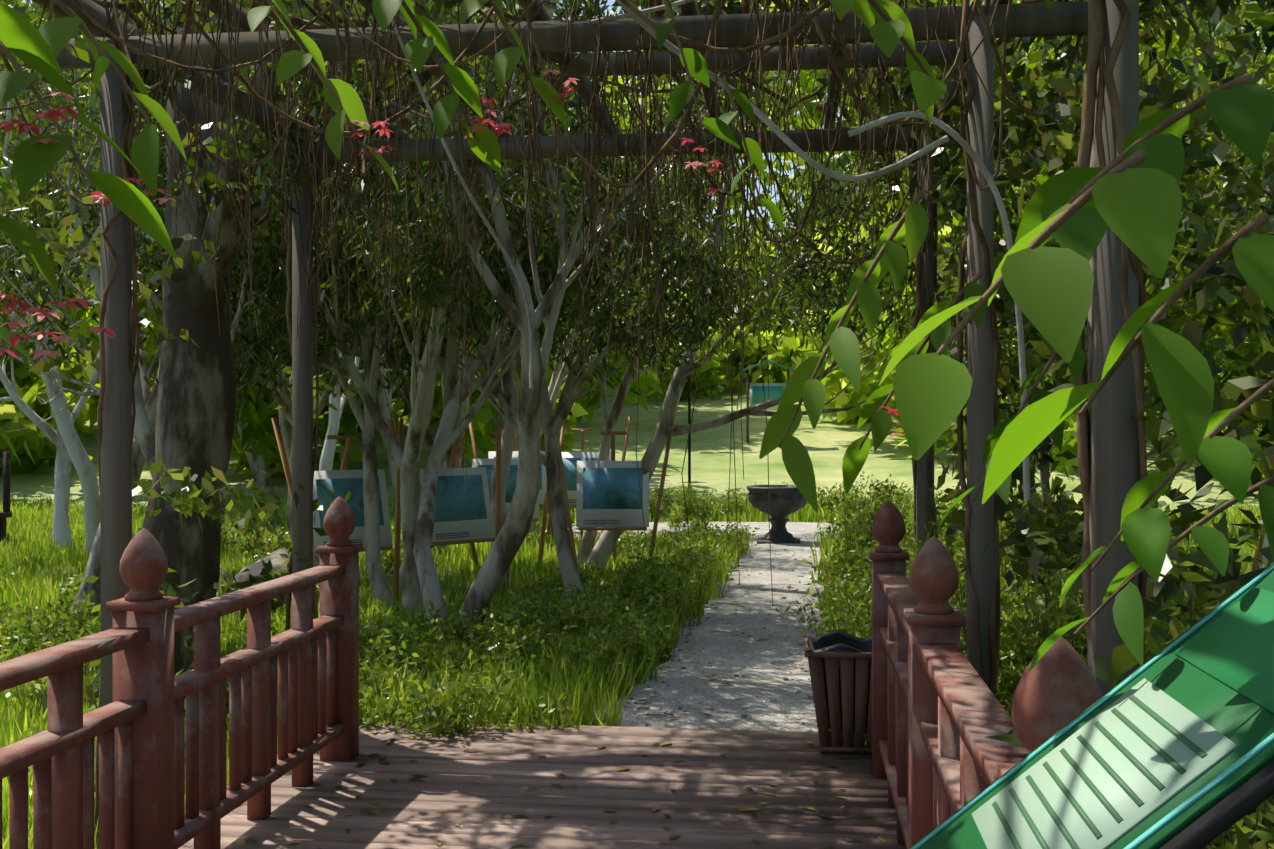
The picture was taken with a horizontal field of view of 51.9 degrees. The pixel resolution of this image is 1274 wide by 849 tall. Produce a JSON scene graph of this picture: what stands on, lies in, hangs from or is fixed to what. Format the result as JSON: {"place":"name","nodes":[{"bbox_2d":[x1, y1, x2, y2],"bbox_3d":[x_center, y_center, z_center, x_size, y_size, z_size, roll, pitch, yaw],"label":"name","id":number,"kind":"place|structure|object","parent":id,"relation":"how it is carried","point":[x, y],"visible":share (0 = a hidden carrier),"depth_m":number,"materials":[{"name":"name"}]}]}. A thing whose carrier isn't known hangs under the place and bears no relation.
{"place":"outdoors","nodes":[
{"label":"outdoors","id":0,"kind":"place"},
{"bbox_2d":[313,469,392,550],"bbox_3d":[-2.677,0.791,12.245,0.166,0.726,0.800,0,0,49],"label":"board panel","id":1,"kind":"object","parent":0,"point":[358,533],"visible":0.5,"depth_m":12.27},
{"bbox_2d":[316,477,383,527],"bbox_3d":[-2.680,0.730,12.248,0.101,0.451,0.660,0,0,49],"label":"photo board","id":2,"kind":"object","parent":1,"relation":"attached to","point":[341,487],"visible":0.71,"depth_m":12.25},
{"bbox_2d":[488,451,546,503],"bbox_3d":[-1.640,0.734,18.027,0.800,0.726,0.166,0,0,-8],"label":"board panel","id":3,"kind":"object","parent":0,"point":[491,454],"visible":0.21,"depth_m":18.05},
{"bbox_2d":[494,457,541,489],"bbox_3d":[-1.640,0.673,18.031,0.660,0.451,0.101,0,0,-8],"label":"photo board","id":4,"kind":"object","parent":3,"relation":"attached to","point":[540,483],"visible":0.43,"depth_m":18.06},
{"bbox_2d":[561,452,610,504],"bbox_3d":[-0.754,0.747,18.128,0.800,0.726,0.166,0,0,-3],"label":"board panel","id":5,"kind":"object","parent":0,"point":[572,494],"visible":0.07,"depth_m":18.18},
{"bbox_2d":[562,458,597,490],"bbox_3d":[-0.754,0.687,18.132,0.660,0.451,0.101,0,0,-3],"label":"photo board","id":6,"kind":"object","parent":5,"relation":"attached to","point":[570,468],"visible":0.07,"depth_m":18.13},
{"bbox_2d":[8,0,1251,354],"label":"sky","id":7,"kind":"structure","parent":0,"point":[610,2],"materials":[{"name":"white"}]},
{"bbox_2d":[0,489,1267,848],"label":"grass","id":8,"kind":"structure","parent":0,"point":[810,514],"depth_m":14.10,"materials":[{"name":"green plant"}]},
{"bbox_2d":[0,360,1271,804],"bbox_3d":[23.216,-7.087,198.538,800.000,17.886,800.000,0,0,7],"label":"ground","id":9,"kind":"structure","parent":0,"point":[826,442],"depth_m":33.07,"materials":[{"name":"green plant"}]},
{"bbox_2d":[0,452,11,542],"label":"easel","id":10,"kind":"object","parent":9,"relation":"on","point":[6,512],"depth_m":19.34,"materials":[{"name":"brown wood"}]},
{"bbox_2d":[0,19,99,357],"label":"tree","id":11,"kind":"object","parent":9,"relation":"on","point":[83,105],"depth_m":38.95,"materials":[{"name":"green plant"}]},
{"bbox_2d":[0,61,133,552],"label":"white tree","id":12,"kind":"object","parent":9,"relation":"on","point":[61,529],"depth_m":18.08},
{"bbox_2d":[0,1,153,555],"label":"white tree","id":13,"kind":"object","parent":9,"relation":"on","point":[82,463],"depth_m":16.86,"materials":[{"name":"plant"}]},
{"bbox_2d":[66,67,259,366],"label":"white tree","id":14,"kind":"object","parent":9,"relation":"on","point":[133,140],"depth_m":15.82,"materials":[{"name":"plant"}]},
{"bbox_2d":[0,0,350,478],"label":"grove tree","id":15,"kind":"object","parent":9,"relation":"on","point":[251,347],"depth_m":10.74,"materials":[{"name":"green plant"}]},
{"bbox_2d":[4,6,372,395],"bbox_3d":[-4.254,-1.382,13.562,4.040,6.452,3.688,0,0,7],"label":"grove tree","id":16,"kind":"object","parent":9,"relation":"on","point":[91,93],"depth_m":12.92,"materials":[{"name":"green plant"}]},
{"bbox_2d":[0,0,407,639],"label":"grove tree","id":17,"kind":"object","parent":9,"relation":"on","point":[160,185],"depth_m":11.04,"materials":[{"name":"green plant"}]},
{"bbox_2d":[219,568,233,592],"bbox_3d":[-4.463,1.677,13.829,0.563,0.323,0.488,0,0,7],"label":"boulder","id":18,"kind":"object","parent":9,"relation":"on","point":[224,575],"visible":0.12,"depth_m":13.79,"materials":[{"name":"grey stone"}]},
{"bbox_2d":[58,10,410,486],"bbox_3d":[-7.995,-4.075,29.939,9.748,11.224,9.176,0,0,7],"label":"tree","id":19,"kind":"object","parent":9,"relation":"on","point":[257,464],"depth_m":29.65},
{"bbox_2d":[52,0,446,461],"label":"tree","id":20,"kind":"object","parent":9,"relation":"on","point":[250,430],"depth_m":26.51,"materials":[{"name":"green plant"}]},
{"bbox_2d":[232,548,319,617],"bbox_3d":[-3.247,1.605,12.380,1.032,0.888,0.820,0,0,7],"label":"boulder","id":21,"kind":"object","parent":9,"relation":"on","point":[275,558],"visible":0.06,"depth_m":12.12,"materials":[{"name":"grey stone"}]},
{"bbox_2d":[235,66,365,560],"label":"grove tree","id":22,"kind":"object","parent":9,"relation":"on","point":[285,425],"depth_m":15.58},
{"bbox_2d":[64,0,541,541],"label":"grove tree","id":23,"kind":"object","parent":9,"relation":"on","point":[373,318],"depth_m":12.05,"materials":[{"name":"plant"}]},
{"bbox_2d":[142,0,497,710],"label":"tree","id":24,"kind":"object","parent":9,"relation":"on","point":[195,410],"depth_m":7.74,"materials":[{"name":"brown plant"}]},
{"bbox_2d":[271,417,403,602],"bbox_3d":[-2.769,0.880,12.374,1.035,1.897,1.082,0,0,7],"label":"easel","id":25,"kind":"object","parent":9,"relation":"on","point":[282,450],"visible":0.58,"depth_m":12.38,"materials":[{"name":"brown wood"}]},
{"bbox_2d":[139,0,563,615],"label":"grove tree","id":26,"kind":"object","parent":9,"relation":"on","point":[438,205],"depth_m":10.08,"materials":[{"name":"green plant"}]},
{"bbox_2d":[273,336,473,464],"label":"tree","id":27,"kind":"object","parent":9,"relation":"on","point":[396,417],"depth_m":31.97,"materials":[{"name":"plant"}]},
{"bbox_2d":[230,1,555,608],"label":"grove tree","id":28,"kind":"object","parent":9,"relation":"on","point":[375,570],"depth_m":12.26,"materials":[{"name":"green plant"}]},
{"bbox_2d":[318,241,468,470],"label":"white tree","id":29,"kind":"object","parent":9,"relation":"on","point":[328,450],"depth_m":21.05,"materials":[{"name":"white plant"}]},
{"bbox_2d":[234,3,623,485],"bbox_3d":[-6.086,-4.481,29.677,12.161,11.976,9.506,0,0,7],"label":"tree","id":30,"kind":"object","parent":9,"relation":"on","point":[391,462],"depth_m":29.78,"materials":[{"name":"grey plant"}]},
{"bbox_2d":[326,72,533,586],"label":"grove tree","id":31,"kind":"object","parent":9,"relation":"on","point":[508,390],"depth_m":14.75,"materials":[{"name":"grey plant"}]},
{"bbox_2d":[234,1,636,591],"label":"grove tree","id":32,"kind":"object","parent":9,"relation":"on","point":[450,374],"depth_m":13.26,"materials":[{"name":"plant"}]},
{"bbox_2d":[358,58,524,553],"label":"grove tree","id":33,"kind":"object","parent":9,"relation":"on","point":[463,414],"depth_m":16.49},
{"bbox_2d":[388,419,500,596],"bbox_3d":[-1.897,0.893,13.376,1.018,1.897,1.096,0,0,7],"label":"easel","id":34,"kind":"object","parent":9,"relation":"on","point":[498,470],"visible":0.48,"depth_m":13.54,"materials":[{"name":"brown wood"}]},
{"bbox_2d":[420,467,494,542],"bbox_3d":[-1.809,0.804,13.245,0.166,0.726,0.800,0,0,47],"label":"board panel","id":35,"kind":"object","parent":34,"relation":"attached to","point":[480,529],"visible":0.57,"depth_m":13.29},
{"bbox_2d":[436,532,468,538],"bbox_3d":[-1.846,1.111,13.110,0.014,0.047,0.400,0,0,47],"label":"caption text","id":36,"kind":"object","parent":35,"relation":"attached to","point":[452,535],"visible":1,"depth_m":13.11},
{"bbox_2d":[435,475,486,521],"bbox_3d":[-1.812,0.744,13.248,0.101,0.451,0.660,0,0,47],"label":"photo board","id":37,"kind":"object","parent":35,"relation":"attached to","point":[459,498],"visible":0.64,"depth_m":13.26,"materials":[{"name":"teal paper"}]},
{"bbox_2d":[148,0,808,637],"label":"grove tree","id":38,"kind":"object","parent":9,"relation":"on","point":[510,538],"depth_m":9.87,"materials":[{"name":"green plant"}]},
{"bbox_2d":[455,431,548,573],"bbox_3d":[-1.644,0.864,15.989,1.268,1.897,1.069,0,0,7],"label":"easel","id":39,"kind":"object","parent":9,"relation":"on","point":[542,538],"visible":0.21,"depth_m":15.80,"materials":[{"name":"brown wood"}]},
{"bbox_2d":[472,458,539,518],"bbox_3d":[-1.583,0.775,15.794,0.800,0.726,0.166,0,0,-17],"label":"board panel","id":40,"kind":"object","parent":39,"relation":"attached to","point":[477,462],"visible":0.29,"depth_m":15.80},
{"bbox_2d":[478,465,517,502],"bbox_3d":[-1.584,0.714,15.798,0.660,0.451,0.101,0,0,-17],"label":"photo board","id":41,"kind":"object","parent":40,"relation":"attached to","point":[511,483],"visible":0.21,"depth_m":15.79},
{"bbox_2d":[469,420,565,540],"bbox_3d":[-1.637,0.823,18.185,1.018,1.897,1.095,0,0,42],"label":"easel board","id":42,"kind":"object","parent":9,"relation":"on","point":[517,449],"depth_m":18.06,"materials":[{"name":"brown wood"}]},
{"bbox_2d":[436,52,638,379],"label":"tree","id":43,"kind":"object","parent":9,"relation":"on","point":[607,90],"depth_m":43.37,"materials":[{"name":"green plant"}]},
{"bbox_2d":[178,720,905,848],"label":"bridge deck","id":44,"kind":"structure","parent":9,"relation":"on","point":[482,795],"depth_m":5.92,"materials":[{"name":"brown wood"}]},
{"bbox_2d":[0,496,362,848],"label":"railing","id":45,"kind":"object","parent":44,"relation":"on","point":[137,725],"visible":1,"depth_m":4.84,"materials":[{"name":"paint"}]},
{"bbox_2d":[245,587,885,848],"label":"fallen leaves","id":46,"kind":"object","parent":44,"relation":"on","point":[438,842],"visible":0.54,"depth_m":6.03,"materials":[{"name":"brown plant"}]},
{"bbox_2d":[804,636,871,752],"bbox_3d":[1.123,1.408,6.821,0.500,0.520,0.500,0,0,7],"label":"litter bin","id":47,"kind":"object","parent":44,"relation":"on","point":[832,740],"visible":0.54,"depth_m":6.63,"materials":[{"name":"brown wood"}]},
{"bbox_2d":[807,630,871,731],"bbox_3d":[1.123,1.338,6.821,0.468,0.470,0.468,0,0,7],"label":"trash bag","id":48,"kind":"object","parent":47,"relation":"in","point":[837,641],"visible":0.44,"depth_m":6.76,"materials":[{"name":"black plastic"}]},
{"bbox_2d":[868,500,1101,848],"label":"railing","id":49,"kind":"object","parent":44,"relation":"on","point":[939,714],"visible":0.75,"depth_m":4.20,"materials":[{"name":"paint"}]},
{"bbox_2d":[909,562,1273,848],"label":"interpretive sign","id":50,"kind":"object","parent":49,"relation":"attached to","point":[1170,745],"visible":1,"depth_m":1.80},
{"bbox_2d":[412,95,707,637],"bbox_3d":[-0.734,-0.768,11.983,2.677,5.275,3.690,0,0,7],"label":"grove tree","id":51,"kind":"object","parent":9,"relation":"on","point":[523,256],"depth_m":11.69,"materials":[{"name":"grey plant"}]},
{"bbox_2d":[474,13,649,159],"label":"tree","id":52,"kind":"object","parent":9,"relation":"on","point":[620,80],"depth_m":43.79,"materials":[{"name":"plant"}]},
{"bbox_2d":[469,82,657,538],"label":"grove tree","id":53,"kind":"object","parent":9,"relation":"on","point":[554,387],"depth_m":18.39,"materials":[{"name":"green plant"}]},
{"bbox_2d":[468,114,674,450],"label":"grove tree","id":54,"kind":"object","parent":9,"relation":"on","point":[637,309],"depth_m":21.94,"materials":[{"name":"plant"}]},
{"bbox_2d":[23,0,1138,706],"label":"pergola","id":55,"kind":"object","parent":9,"relation":"on","point":[1113,428],"visible":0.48,"depth_m":5.25,"materials":[{"name":"brown wood"}]},
{"bbox_2d":[0,0,1080,605],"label":"hanging vines","id":56,"kind":"object","parent":55,"relation":"hanging from","point":[590,172],"visible":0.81,"depth_m":5.36,"materials":[{"name":"green plant"}]},
{"bbox_2d":[0,0,1273,671],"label":"leaves","id":57,"kind":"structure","parent":55,"relation":"on","point":[1136,210],"depth_m":1.73,"materials":[{"name":"green plant"}]},
{"bbox_2d":[0,0,1273,848],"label":"pergola vine","id":58,"kind":"object","parent":55,"relation":"on","point":[1056,138],"depth_m":5.30,"materials":[{"name":"green plant"}]},
{"bbox_2d":[391,0,1029,499],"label":"lianas","id":59,"kind":"object","parent":55,"relation":"attached to","point":[787,140],"visible":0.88,"depth_m":3.47,"materials":[{"name":"plant"}]},
{"bbox_2d":[540,417,630,539],"bbox_3d":[-0.737,0.837,18.285,1.018,1.897,1.095,0,0,47],"label":"easel board","id":60,"kind":"object","parent":9,"relation":"on","point":[624,448],"visible":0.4,"depth_m":18.25,"materials":[{"name":"brown wood"}]},
{"bbox_2d":[369,96,820,597],"bbox_3d":[-0.553,-0.933,13.087,4.956,5.629,2.716,0,0,31],"label":"grove tree","id":61,"kind":"object","parent":9,"relation":"on","point":[708,296],"depth_m":12.35,"materials":[{"name":"green plant"}]},
{"bbox_2d":[558,417,674,565],"bbox_3d":[-0.238,0.854,14.603,1.018,1.897,1.095,0,0,51],"label":"easel","id":62,"kind":"object","parent":9,"relation":"on","point":[661,488],"visible":0.6,"depth_m":14.45,"materials":[{"name":"brown wood"}]},
{"bbox_2d":[576,461,648,526],"bbox_3d":[-0.266,0.765,14.448,0.800,0.726,0.166,0,0,1],"label":"board panel","id":63,"kind":"object","parent":62,"relation":"attached to","point":[630,517],"visible":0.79,"depth_m":14.40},
{"bbox_2d":[584,520,619,520],"bbox_3d":[-0.387,1.071,14.376,0.400,0.047,0.014,0,0,1],"label":"caption text","id":64,"kind":"object","parent":63,"relation":"attached to","point":[601,520],"visible":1,"depth_m":14.38},
{"bbox_2d":[583,468,642,508],"bbox_3d":[-0.266,0.704,14.452,0.660,0.451,0.101,0,0,1],"label":"photo board","id":65,"kind":"object","parent":63,"relation":"attached to","point":[611,488],"visible":0.86,"depth_m":14.45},
{"bbox_2d":[0,0,1273,480],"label":"tree line foliage","id":66,"kind":"object","parent":9,"relation":"on","point":[34,446],"visible":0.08,"depth_m":36.98,"materials":[{"name":"green plant"}]},
{"bbox_2d":[0,471,1273,848],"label":"weed","id":67,"kind":"object","parent":9,"relation":"on","point":[606,611],"depth_m":9.19,"materials":[{"name":"green plant"}]},
{"bbox_2d":[498,80,850,566],"bbox_3d":[0.177,-1.268,15.033,4.660,6.216,3.088,0,0,7],"label":"grove tree","id":68,"kind":"object","parent":9,"relation":"on","point":[751,234],"depth_m":14.88,"materials":[{"name":"green plant"}]},
{"bbox_2d":[539,522,838,544],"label":"path","id":69,"kind":"structure","parent":9,"relation":"on","point":[801,530],"depth_m":21.56,"materials":[{"name":"grey concrete"}]},
{"bbox_2d":[687,358,694,500],"bbox_3d":[1.080,0.021,26.962,0.260,3.250,0.247,0,0,7],"label":"lamp post","id":70,"kind":"object","parent":9,"relation":"on","point":[689,421],"visible":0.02,"depth_m":26.94,"materials":[{"name":"black metal"}]},
{"bbox_2d":[742,359,794,442],"bbox_3d":[3.574,-0.638,35.729,1.519,2.273,0.500,0,0,7],"label":"notice kiosk","id":71,"kind":"object","parent":9,"relation":"on","point":[776,390],"visible":0.73,"depth_m":35.72,"materials":[{"name":"paint"}]},
{"bbox_2d":[584,4,964,574],"bbox_3d":[1.339,-1.398,13.871,4.169,6.545,2.612,0,0,7],"label":"grove tree","id":72,"kind":"object","parent":9,"relation":"on","point":[842,276],"depth_m":13.63,"materials":[{"name":"green plant"}]},
{"bbox_2d":[896,167,1061,518],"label":"tree","id":73,"kind":"object","parent":9,"relation":"on","point":[1044,496],"depth_m":20.28,"materials":[{"name":"green plant"}]},
{"bbox_2d":[934,224,1087,514],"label":"tree","id":74,"kind":"object","parent":9,"relation":"on","point":[1033,463],"depth_m":15.74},
{"bbox_2d":[801,0,1242,580],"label":"tree","id":75,"kind":"object","parent":9,"relation":"on","point":[883,189],"depth_m":12.42,"materials":[{"name":"green plant"}]},
{"bbox_2d":[816,0,1273,519],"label":"tree","id":76,"kind":"object","parent":9,"relation":"on","point":[1147,39],"depth_m":5.87,"materials":[{"name":"green plant"}]},
{"bbox_2d":[874,0,1273,459],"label":"tree","id":77,"kind":"object","parent":9,"relation":"on","point":[1246,345],"depth_m":9.38,"materials":[{"name":"green plant"}]},
{"bbox_2d":[939,0,1222,260],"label":"tree","id":78,"kind":"object","parent":9,"relation":"on","point":[1016,53],"depth_m":37.43,"materials":[{"name":"green plant"}]},
{"bbox_2d":[946,5,1254,379],"bbox_3d":[14.407,-7.466,39.866,8.760,14.548,12.226,0,0,50],"label":"tree","id":79,"kind":"object","parent":9,"relation":"on","point":[1141,25],"depth_m":39.41,"materials":[{"name":"green plant"}]},
{"bbox_2d":[1017,0,1273,319],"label":"tree","id":80,"kind":"object","parent":9,"relation":"on","point":[1221,56],"depth_m":10.53,"materials":[{"name":"green plant"}]},
{"bbox_2d":[1144,48,1261,386],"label":"tree","id":81,"kind":"object","parent":9,"relation":"on","point":[1207,133],"depth_m":30.24,"materials":[{"name":"green plant"}]},
{"bbox_2d":[1176,50,1273,374],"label":"tree","id":82,"kind":"object","parent":9,"relation":"on","point":[1236,300],"depth_m":27.00,"materials":[{"name":"green plant"}]},
{"bbox_2d":[1204,15,1273,321],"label":"tree","id":83,"kind":"object","parent":9,"relation":"on","point":[1271,89],"depth_m":13.77,"materials":[{"name":"green plant"}]},
{"bbox_2d":[1251,447,1273,570],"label":"easel board","id":84,"kind":"object","parent":9,"relation":"on","point":[1256,554],"visible":0.17,"depth_m":8.22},
{"bbox_2d":[596,541,827,731],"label":"gravel path","id":85,"kind":"structure","parent":0,"point":[748,655],"depth_m":9.52,"materials":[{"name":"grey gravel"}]},
{"bbox_2d":[747,485,806,543],"bbox_3d":[2.066,1.312,19.095,0.940,0.830,0.940,0,0,7],"label":"urn","id":86,"kind":"object","parent":85,"relation":"on","point":[785,501],"visible":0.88,"depth_m":18.83,"materials":[{"name":"stone"}]},
{"bbox_2d":[1251,533,1268,569],"bbox_3d":[4.156,0.805,8.687,0.166,0.726,0.800,0,0,32],"label":"board panel","id":87,"kind":"object","parent":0,"point":[1265,544],"visible":0.18,"depth_m":8.72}
]}

